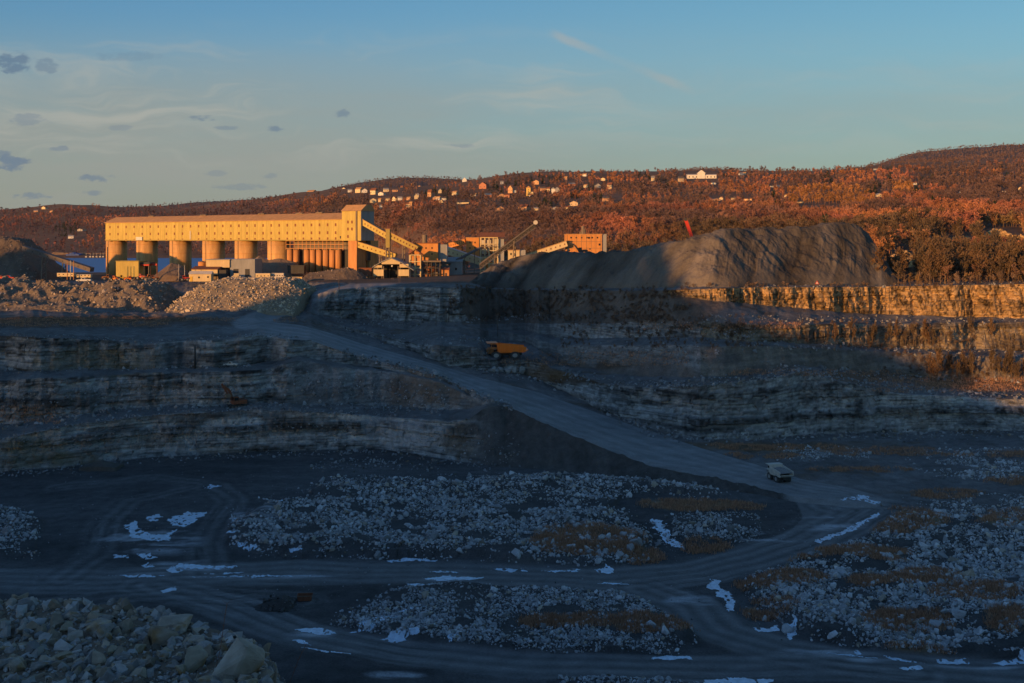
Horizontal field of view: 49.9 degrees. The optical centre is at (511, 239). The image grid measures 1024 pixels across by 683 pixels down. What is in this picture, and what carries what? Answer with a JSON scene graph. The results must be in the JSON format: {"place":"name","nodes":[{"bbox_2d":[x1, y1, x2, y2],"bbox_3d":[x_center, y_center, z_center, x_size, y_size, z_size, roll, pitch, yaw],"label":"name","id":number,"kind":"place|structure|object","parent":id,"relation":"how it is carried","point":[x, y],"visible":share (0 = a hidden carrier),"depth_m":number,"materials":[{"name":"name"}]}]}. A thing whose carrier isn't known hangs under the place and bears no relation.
{"place":"outdoors","nodes":[
{"label":"outdoors","id":0,"kind":"place"},
{"bbox_2d":[0,236,75,279],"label":"spoil hill","id":1,"kind":"structure","parent":0,"point":[16,260],"depth_m":814.26,"materials":[{"name":"grey gravel"}]},
{"bbox_2d":[56,258,266,271],"bbox_3d":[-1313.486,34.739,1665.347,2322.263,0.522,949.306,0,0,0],"label":"lake water","id":2,"kind":"structure","parent":0,"point":[98,264],"depth_m":1638.34,"materials":[{"name":"blue liquid"}]},
{"bbox_2d":[0,279,1023,682],"bbox_3d":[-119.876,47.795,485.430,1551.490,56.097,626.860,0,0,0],"label":"ground","id":3,"kind":"structure","parent":0,"point":[64,505],"depth_m":326.44,"materials":[{"name":"stone"}]},
{"bbox_2d":[0,301,96,313],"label":"spoil heap","id":4,"kind":"object","parent":3,"relation":"on","point":[68,306],"visible":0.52,"depth_m":521.92,"materials":[{"name":"stone"}]},
{"bbox_2d":[0,274,182,312],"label":"spoil heap","id":5,"kind":"object","parent":3,"relation":"on","point":[149,295],"visible":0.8,"depth_m":570.26,"materials":[{"name":"stone"}]},
{"bbox_2d":[79,460,123,470],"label":"rubble mound","id":6,"kind":"object","parent":3,"relation":"on","point":[102,465],"visible":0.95,"depth_m":359.49,"materials":[{"name":"stone"}]},
{"bbox_2d":[116,260,145,276],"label":"square shed","id":7,"kind":"structure","parent":3,"relation":"on","point":[128,268],"depth_m":745.00,"materials":[{"name":"yellow metal"}]},
{"bbox_2d":[140,262,154,275],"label":"open shelter","id":8,"kind":"object","parent":3,"relation":"on","point":[146,264],"visible":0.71,"depth_m":748.20,"materials":[{"name":"red paint"}]},
{"bbox_2d":[188,271,213,281],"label":"site hut","id":9,"kind":"object","parent":3,"relation":"on","point":[200,276],"visible":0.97,"depth_m":735.00,"materials":[{"name":"beige metal"}]},
{"bbox_2d":[191,266,228,279],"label":"shed","id":10,"kind":"structure","parent":3,"relation":"on","point":[219,272],"depth_m":753.00,"materials":[{"name":"metal"}]},
{"bbox_2d":[205,259,261,279],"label":"long shed","id":11,"kind":"structure","parent":3,"relation":"on","point":[246,267],"depth_m":761.00,"materials":[{"name":"metal"}]},
{"bbox_2d":[165,276,316,316],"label":"rubble heap","id":12,"kind":"object","parent":3,"relation":"on","point":[283,295],"visible":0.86,"depth_m":564.66,"materials":[{"name":"stone"}]},
{"bbox_2d":[253,594,297,612],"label":"rubble mound","id":13,"kind":"object","parent":3,"relation":"on","point":[282,603],"visible":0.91,"depth_m":224.66,"materials":[{"name":"stone"}]},
{"bbox_2d":[287,265,306,273],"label":"dark bin wall","id":14,"kind":"structure","parent":3,"relation":"on","point":[296,269],"depth_m":785.00,"materials":[{"name":"metal"}]},
{"bbox_2d":[297,593,312,600],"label":"rusty skip","id":15,"kind":"object","parent":3,"relation":"on","point":[304,596],"visible":1,"depth_m":228.92,"materials":[{"name":"metal"}]},
{"bbox_2d":[0,281,1023,682],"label":"rubble","id":16,"kind":"object","parent":3,"relation":"on","point":[842,607],"visible":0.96,"depth_m":273.89,"materials":[{"name":"stone"}]},
{"bbox_2d":[0,316,1023,654],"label":"dry grass","id":17,"kind":"structure","parent":3,"relation":"on","point":[616,542],"depth_m":261.76,"materials":[{"name":"brown plant"}]},
{"bbox_2d":[40,249,1023,380],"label":"undergrowth","id":18,"kind":"object","parent":3,"relation":"on","point":[957,275],"visible":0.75,"depth_m":517.25,"materials":[{"name":"plant"}]},
{"bbox_2d":[468,222,899,293],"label":"stockpile","id":19,"kind":"object","parent":3,"relation":"on","point":[822,253],"visible":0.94,"depth_m":542.34,"materials":[{"name":"gravel"}]},
{"bbox_2d":[870,245,886,270],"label":"bare tree","id":20,"kind":"object","parent":3,"relation":"on","point":[880,253],"visible":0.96,"depth_m":551.81,"materials":[{"name":"brown plant"}]},
{"bbox_2d":[891,261,904,285],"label":"bare tree","id":21,"kind":"object","parent":3,"relation":"on","point":[899,269],"visible":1,"depth_m":541.53,"materials":[{"name":"brown plant"}]},
{"bbox_2d":[895,254,907,274],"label":"bare tree","id":22,"kind":"object","parent":3,"relation":"on","point":[902,263],"visible":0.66,"depth_m":568.85,"materials":[{"name":"brown plant"}]},
{"bbox_2d":[917,251,933,273],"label":"bare tree","id":23,"kind":"object","parent":3,"relation":"on","point":[923,261],"visible":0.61,"depth_m":555.94,"materials":[{"name":"brown plant"}]},
{"bbox_2d":[922,250,939,282],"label":"bare tree","id":24,"kind":"object","parent":3,"relation":"on","point":[929,259],"visible":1,"depth_m":548.92,"materials":[{"name":"brown plant"}]},
{"bbox_2d":[933,350,942,382],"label":"sapling","id":25,"kind":"object","parent":3,"relation":"on","point":[937,361],"visible":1,"depth_m":466.47,"materials":[{"name":"brown plant"}]},
{"bbox_2d":[932,249,950,283],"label":"bare tree","id":26,"kind":"object","parent":3,"relation":"on","point":[941,261],"visible":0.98,"depth_m":549.77,"materials":[{"name":"brown plant"}]},
{"bbox_2d":[937,250,954,283],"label":"bare tree","id":27,"kind":"object","parent":3,"relation":"on","point":[948,257],"visible":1,"depth_m":550.15,"materials":[{"name":"brown plant"}]},
{"bbox_2d":[959,256,969,272],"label":"bare tree","id":28,"kind":"object","parent":3,"relation":"on","point":[964,265],"visible":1,"depth_m":560.79,"materials":[{"name":"brown plant"}]},
{"bbox_2d":[968,351,974,376],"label":"sapling","id":29,"kind":"object","parent":3,"relation":"on","point":[971,366],"visible":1,"depth_m":476.75,"materials":[{"name":"brown plant"}]},
{"bbox_2d":[970,247,990,282],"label":"bare tree","id":30,"kind":"object","parent":3,"relation":"on","point":[978,259],"visible":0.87,"depth_m":558.82,"materials":[{"name":"brown plant"}]},
{"bbox_2d":[985,257,994,281],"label":"bare tree","id":31,"kind":"object","parent":3,"relation":"on","point":[991,263],"visible":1,"depth_m":554.63,"materials":[{"name":"brown plant"}]},
{"bbox_2d":[993,258,1005,274],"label":"bare tree","id":32,"kind":"object","parent":3,"relation":"on","point":[1001,262],"visible":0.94,"depth_m":552.91,"materials":[{"name":"brown plant"}]},
{"bbox_2d":[1001,354,1009,373],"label":"sapling","id":33,"kind":"object","parent":3,"relation":"on","point":[1005,364],"visible":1,"depth_m":478.01,"materials":[{"name":"brown plant"}]},
{"bbox_2d":[996,237,1022,280],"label":"bare tree","id":34,"kind":"object","parent":3,"relation":"on","point":[1016,250],"visible":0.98,"depth_m":553.73,"materials":[{"name":"brown plant"}]},
{"bbox_2d":[0,284,1023,500],"bbox_3d":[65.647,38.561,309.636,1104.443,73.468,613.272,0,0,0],"label":"quarry terrain","id":35,"kind":"structure","parent":0,"point":[799,404],"depth_m":417.37,"materials":[{"name":"stone"}]},
{"bbox_2d":[0,598,280,682],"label":"rubble heap","id":36,"kind":"object","parent":35,"relation":"on","point":[100,649],"visible":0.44,"depth_m":62.30,"materials":[{"name":"stone"}]},
{"bbox_2d":[9,657,25,671],"bbox_3d":[-26.750,23.026,59.271,0.835,0.903,0.861,0,0,39],"label":"boulder","id":37,"kind":"object","parent":36,"relation":"on","point":[16,664],"visible":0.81,"depth_m":59.04,"materials":[{"name":"stone"}]},
{"bbox_2d":[53,650,72,659],"bbox_3d":[-24.752,23.010,60.755,0.773,0.598,1.026,-13,-11,43],"label":"boulder","id":38,"kind":"object","parent":36,"relation":"on","point":[61,655],"visible":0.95,"depth_m":60.52,"materials":[{"name":"stone"}]},
{"bbox_2d":[60,621,72,632],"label":"boulder","id":39,"kind":"object","parent":36,"relation":"on","point":[65,626],"visible":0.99,"depth_m":65.74,"materials":[{"name":"stone"}]},
{"bbox_2d":[64,611,81,619],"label":"boulder","id":40,"kind":"object","parent":36,"relation":"on","point":[69,614],"visible":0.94,"depth_m":67.78,"materials":[{"name":"stone"}]},
{"bbox_2d":[67,630,83,641],"bbox_3d":[-25.468,23.081,64.069,0.903,0.573,0.935,0,0,-33],"label":"boulder","id":41,"kind":"object","parent":36,"relation":"on","point":[72,636],"visible":0.99,"depth_m":63.84,"materials":[{"name":"stone"}]},
{"bbox_2d":[85,618,111,633],"bbox_3d":[-24.450,23.014,65.216,0.954,0.954,1.444,0,0,29],"label":"boulder","id":42,"kind":"object","parent":36,"relation":"on","point":[93,626],"visible":0.63,"depth_m":64.81,"materials":[{"name":"stone"}]},
{"bbox_2d":[96,623,114,638],"bbox_3d":[-23.882,22.895,64.487,0.828,0.661,1.308,13,16,21],"label":"boulder","id":43,"kind":"object","parent":36,"relation":"on","point":[103,629],"visible":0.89,"depth_m":64.24,"materials":[{"name":"stone"}]},
{"bbox_2d":[134,644,146,653],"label":"boulder","id":44,"kind":"object","parent":36,"relation":"on","point":[139,648],"visible":0.92,"depth_m":61.92,"materials":[{"name":"stone"}]},
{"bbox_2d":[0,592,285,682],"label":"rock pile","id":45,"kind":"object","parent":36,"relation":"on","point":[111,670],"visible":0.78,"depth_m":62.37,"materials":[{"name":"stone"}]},
{"bbox_2d":[30,661,49,669],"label":"boulder","id":46,"kind":"object","parent":45,"relation":"on","point":[36,665],"visible":1,"depth_m":59.18,"materials":[{"name":"stone"}]},
{"bbox_2d":[148,625,178,644],"bbox_3d":[-20.338,23.131,63.676,1.986,1.470,1.099,0,0,-1],"label":"boulder","id":47,"kind":"object","parent":36,"relation":"on","point":[160,635],"visible":0.63,"depth_m":63.48,"materials":[{"name":"stone"}]},
{"bbox_2d":[157,614,192,629],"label":"boulder","id":48,"kind":"object","parent":36,"relation":"on","point":[167,621],"visible":0.85,"depth_m":65.72,"materials":[{"name":"stone"}]},
{"bbox_2d":[173,623,186,634],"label":"boulder","id":49,"kind":"object","parent":36,"relation":"on","point":[182,627],"visible":0.76,"depth_m":65.25,"materials":[{"name":"stone"}]},
{"bbox_2d":[175,664,185,674],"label":"boulder","id":50,"kind":"object","parent":36,"relation":"on","point":[181,669],"visible":0.94,"depth_m":58.06,"materials":[{"name":"stone"}]},
{"bbox_2d":[184,645,207,672],"bbox_3d":[-17.341,22.864,59.484,1.350,1.547,1.792,0,0,-39],"label":"boulder","id":51,"kind":"object","parent":36,"relation":"on","point":[196,656],"visible":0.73,"depth_m":59.05,"materials":[{"name":"stone"}]},
{"bbox_2d":[188,635,204,642],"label":"boulder","id":52,"kind":"object","parent":36,"relation":"on","point":[197,638],"visible":0.67,"depth_m":62.85,"materials":[{"name":"stone"}]},
{"bbox_2d":[197,675,219,682],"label":"boulder","id":53,"kind":"object","parent":36,"relation":"on","point":[205,679],"visible":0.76,"depth_m":55.84,"materials":[{"name":"stone"}]},
{"bbox_2d":[214,642,227,651],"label":"boulder","id":54,"kind":"object","parent":36,"relation":"on","point":[224,646],"visible":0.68,"depth_m":61.64,"materials":[{"name":"stone"}]},
{"bbox_2d":[212,634,264,678],"bbox_3d":[-14.257,22.016,57.458,2.582,2.296,2.132,0,0,2],"label":"boulder","id":55,"kind":"object","parent":36,"relation":"on","point":[244,656],"visible":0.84,"depth_m":56.82,"materials":[{"name":"stone"}]},
{"bbox_2d":[237,674,251,681],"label":"boulder","id":56,"kind":"object","parent":36,"relation":"on","point":[242,677],"visible":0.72,"depth_m":55.94,"materials":[{"name":"stone"}]},
{"bbox_2d":[258,675,273,682],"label":"boulder","id":57,"kind":"object","parent":36,"relation":"on","point":[266,679],"visible":0.99,"depth_m":55.31,"materials":[{"name":"stone"}]},
{"bbox_2d":[221,383,247,407],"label":"excavator","id":58,"kind":"object","parent":35,"relation":"on","point":[236,401],"visible":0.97,"depth_m":399.85,"materials":[{"name":"metal"}]},
{"bbox_2d":[486,341,527,358],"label":"dump truck","id":59,"kind":"object","parent":35,"relation":"on","point":[513,351],"visible":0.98,"depth_m":480.07,"materials":[{"name":"metal"}]},
{"bbox_2d":[893,318,900,345],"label":"sapling","id":60,"kind":"object","parent":35,"relation":"on","point":[896,333],"visible":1,"depth_m":500.08,"materials":[{"name":"brown plant"}]},
{"bbox_2d":[988,345,995,370],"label":"sapling","id":61,"kind":"object","parent":35,"relation":"on","point":[992,353],"visible":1,"depth_m":478.65,"materials":[{"name":"brown plant"}]},
{"bbox_2d":[0,284,1023,682],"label":"haul road","id":62,"kind":"structure","parent":0,"point":[774,656],"depth_m":240.78,"materials":[{"name":"grey gravel"}]},
{"bbox_2d":[112,484,1023,682],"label":"snow","id":63,"kind":"structure","parent":62,"relation":"on","point":[393,636],"depth_m":244.81,"materials":[{"name":"white snow"}]},
{"bbox_2d":[765,462,793,482],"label":"dump truck","id":64,"kind":"object","parent":62,"relation":"on","point":[779,472],"visible":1,"depth_m":334.58,"materials":[{"name":"metal"}]},
{"bbox_2d":[0,144,1023,283],"bbox_3d":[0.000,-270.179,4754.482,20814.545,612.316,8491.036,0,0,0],"label":"hills","id":65,"kind":"structure","parent":0,"point":[468,276],"depth_m":2494.84,"materials":[{"name":"brown plant"}]},
{"bbox_2d":[22,246,93,280],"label":"conveyor gallery","id":66,"kind":"object","parent":65,"relation":"on","point":[62,260],"visible":0.93,"depth_m":784.18,"materials":[{"name":"metal"}]},
{"bbox_2d":[154,263,188,281],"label":"gravel mound","id":67,"kind":"object","parent":65,"relation":"on","point":[172,272],"visible":0.84,"depth_m":797.33,"materials":[{"name":"grey gravel"}]},
{"bbox_2d":[105,205,377,277],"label":"storage gallery","id":68,"kind":"object","parent":65,"relation":"on","point":[323,241],"visible":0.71,"depth_m":867.36,"materials":[{"name":"metal"}]},
{"bbox_2d":[362,219,388,271],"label":"conveyor gallery","id":69,"kind":"object","parent":68,"relation":"on","point":[374,228],"visible":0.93,"depth_m":796.44,"materials":[{"name":"metal"}]},
{"bbox_2d":[255,256,308,277],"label":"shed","id":70,"kind":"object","parent":65,"relation":"on","point":[275,266],"visible":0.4,"depth_m":802.09,"materials":[{"name":"metal"}]},
{"bbox_2d":[303,267,368,281],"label":"gravel mound","id":71,"kind":"object","parent":65,"relation":"on","point":[347,273],"visible":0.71,"depth_m":755.79,"materials":[{"name":"grey gravel"}]},
{"bbox_2d":[358,268,372,278],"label":"rust container","id":72,"kind":"object","parent":65,"relation":"on","point":[366,271],"visible":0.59,"depth_m":776.00,"materials":[{"name":"brown metal"}]},
{"bbox_2d":[357,241,396,262],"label":"conveyor gallery","id":73,"kind":"object","parent":65,"relation":"on","point":[372,248],"visible":0.77,"depth_m":798.57,"materials":[{"name":"metal"}]},
{"bbox_2d":[386,230,390,277],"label":"transfer tower","id":74,"kind":"structure","parent":65,"relation":"on","point":[388,241],"depth_m":792.00,"materials":[{"name":"metal"}]},
{"bbox_2d":[372,257,413,277],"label":"loading shed","id":75,"kind":"structure","parent":65,"relation":"on","point":[397,269],"depth_m":772.25,"materials":[{"name":"metal"}]},
{"bbox_2d":[390,232,417,276],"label":"conveyor gallery","id":76,"kind":"object","parent":65,"relation":"on","point":[402,241],"visible":0.73,"depth_m":794.11,"materials":[{"name":"metal"}]},
{"bbox_2d":[408,249,423,276],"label":"screen tower","id":77,"kind":"structure","parent":65,"relation":"on","point":[415,260],"depth_m":781.00,"materials":[{"name":"beige metal"}]},
{"bbox_2d":[414,235,447,261],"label":"crusher house","id":78,"kind":"structure","parent":65,"relation":"on","point":[433,251],"depth_m":799.00,"materials":[{"name":"orange metal"}]},
{"bbox_2d":[422,260,441,276],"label":"crushing plant","id":79,"kind":"object","parent":65,"relation":"on","point":[431,270],"visible":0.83,"depth_m":784.71,"materials":[{"name":"metal"}]},
{"bbox_2d":[441,257,462,274],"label":"lean to building","id":80,"kind":"structure","parent":65,"relation":"on","point":[456,267],"depth_m":815.00,"materials":[{"name":"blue metal"}]},
{"bbox_2d":[447,239,465,256],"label":"conveyor gallery","id":81,"kind":"object","parent":65,"relation":"on","point":[457,243],"visible":0.58,"depth_m":866.80,"materials":[{"name":"metal"}]},
{"bbox_2d":[448,247,481,273],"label":"feed conveyor","id":82,"kind":"object","parent":65,"relation":"on","point":[470,252],"visible":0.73,"depth_m":827.91,"materials":[{"name":"metal"}]},
{"bbox_2d":[448,247,483,271],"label":"conveyor gallery","id":83,"kind":"object","parent":65,"relation":"on","point":[453,252],"visible":0.57,"depth_m":841.64,"materials":[{"name":"metal"}]},
{"bbox_2d":[465,237,479,261],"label":"orange block","id":84,"kind":"structure","parent":65,"relation":"on","point":[472,243],"depth_m":860.00,"materials":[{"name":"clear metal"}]},
{"bbox_2d":[479,232,504,272],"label":"screening tower","id":85,"kind":"structure","parent":65,"relation":"on","point":[497,244],"depth_m":844.00,"materials":[{"name":"metal"}]},
{"bbox_2d":[479,220,537,268],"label":"stacking conveyor","id":86,"kind":"object","parent":65,"relation":"on","point":[513,241],"visible":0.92,"depth_m":758.15,"materials":[{"name":"metal"}]},
{"bbox_2d":[0,142,1023,256],"bbox_3d":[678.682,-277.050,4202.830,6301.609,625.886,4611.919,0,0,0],"label":"woods","id":87,"kind":"object","parent":65,"relation":"on","point":[903,179],"visible":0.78,"depth_m":2486.46,"materials":[{"name":"brown plant"}]},
{"bbox_2d":[508,250,524,259],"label":"drive house","id":88,"kind":"structure","parent":65,"relation":"on","point":[510,254],"depth_m":800.00,"materials":[{"name":"beige metal"}]},
{"bbox_2d":[525,240,567,254],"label":"conveyor gallery","id":89,"kind":"object","parent":65,"relation":"on","point":[557,246],"visible":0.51,"depth_m":874.50,"materials":[{"name":"metal"}]},
{"bbox_2d":[564,226,605,252],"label":"screen house","id":90,"kind":"structure","parent":65,"relation":"on","point":[594,243],"depth_m":880.00,"materials":[{"name":"orange metal"}]},
{"bbox_2d":[686,170,716,178],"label":"mansion","id":91,"kind":"structure","parent":65,"relation":"on","point":[700,174],"depth_m":2666.26,"materials":[{"name":"white paint"}]},
{"bbox_2d":[395,180,1023,283],"bbox_3d":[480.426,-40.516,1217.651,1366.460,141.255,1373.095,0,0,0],"label":"woods","id":92,"kind":"object","parent":65,"relation":"on","point":[875,215],"visible":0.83,"depth_m":1409.11,"materials":[{"name":"brown plant"}]},
{"bbox_2d":[879,233,891,249],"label":"bare tree","id":93,"kind":"object","parent":65,"relation":"on","point":[886,245],"visible":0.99,"depth_m":879.11,"materials":[{"name":"brown plant"}]},
{"bbox_2d":[893,246,908,279],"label":"bare tree","id":94,"kind":"object","parent":65,"relation":"on","point":[900,253],"visible":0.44,"depth_m":586.74,"materials":[{"name":"brown plant"}]},
{"bbox_2d":[909,236,922,251],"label":"bare tree","id":95,"kind":"object","parent":65,"relation":"on","point":[911,242],"visible":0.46,"depth_m":702.71,"materials":[{"name":"brown plant"}]},
{"bbox_2d":[912,248,924,276],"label":"bare tree","id":96,"kind":"object","parent":65,"relation":"on","point":[918,256],"visible":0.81,"depth_m":583.27,"materials":[{"name":"brown plant"}]},
{"bbox_2d":[915,219,929,230],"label":"bare tree","id":97,"kind":"object","parent":65,"relation":"on","point":[920,225],"visible":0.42,"depth_m":956.46,"materials":[{"name":"brown plant"}]},
{"bbox_2d":[927,233,946,276],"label":"bare tree","id":98,"kind":"object","parent":65,"relation":"on","point":[934,246],"visible":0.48,"depth_m":581.10,"materials":[{"name":"brown plant"}]},
{"bbox_2d":[945,238,966,257],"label":"bare tree","id":99,"kind":"object","parent":65,"relation":"on","point":[956,244],"visible":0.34,"depth_m":605.88,"materials":[{"name":"brown plant"}]},
{"bbox_2d":[950,244,969,268],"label":"bare tree","id":100,"kind":"object","parent":65,"relation":"on","point":[962,254],"visible":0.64,"depth_m":574.21,"materials":[{"name":"brown plant"}]},
{"bbox_2d":[968,220,984,235],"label":"bare tree","id":101,"kind":"object","parent":65,"relation":"on","point":[972,226],"visible":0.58,"depth_m":960.24,"materials":[{"name":"brown plant"}]},
{"bbox_2d":[975,240,992,272],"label":"bare tree","id":102,"kind":"object","parent":65,"relation":"on","point":[984,248],"visible":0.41,"depth_m":596.59,"materials":[{"name":"brown plant"}]},
{"bbox_2d":[987,230,1004,242],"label":"bare tree","id":103,"kind":"object","parent":65,"relation":"on","point":[994,236],"visible":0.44,"depth_m":827.39,"materials":[{"name":"brown plant"}]},
{"bbox_2d":[987,228,1011,238],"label":"rock outcrop","id":104,"kind":"object","parent":65,"relation":"on","point":[1004,233],"visible":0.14,"depth_m":995.42,"materials":[{"name":"stone"}]},
{"bbox_2d":[0,0,1023,209],"label":"sky","id":105,"kind":"structure","parent":0,"point":[121,103],"materials":[{"name":"blue"}]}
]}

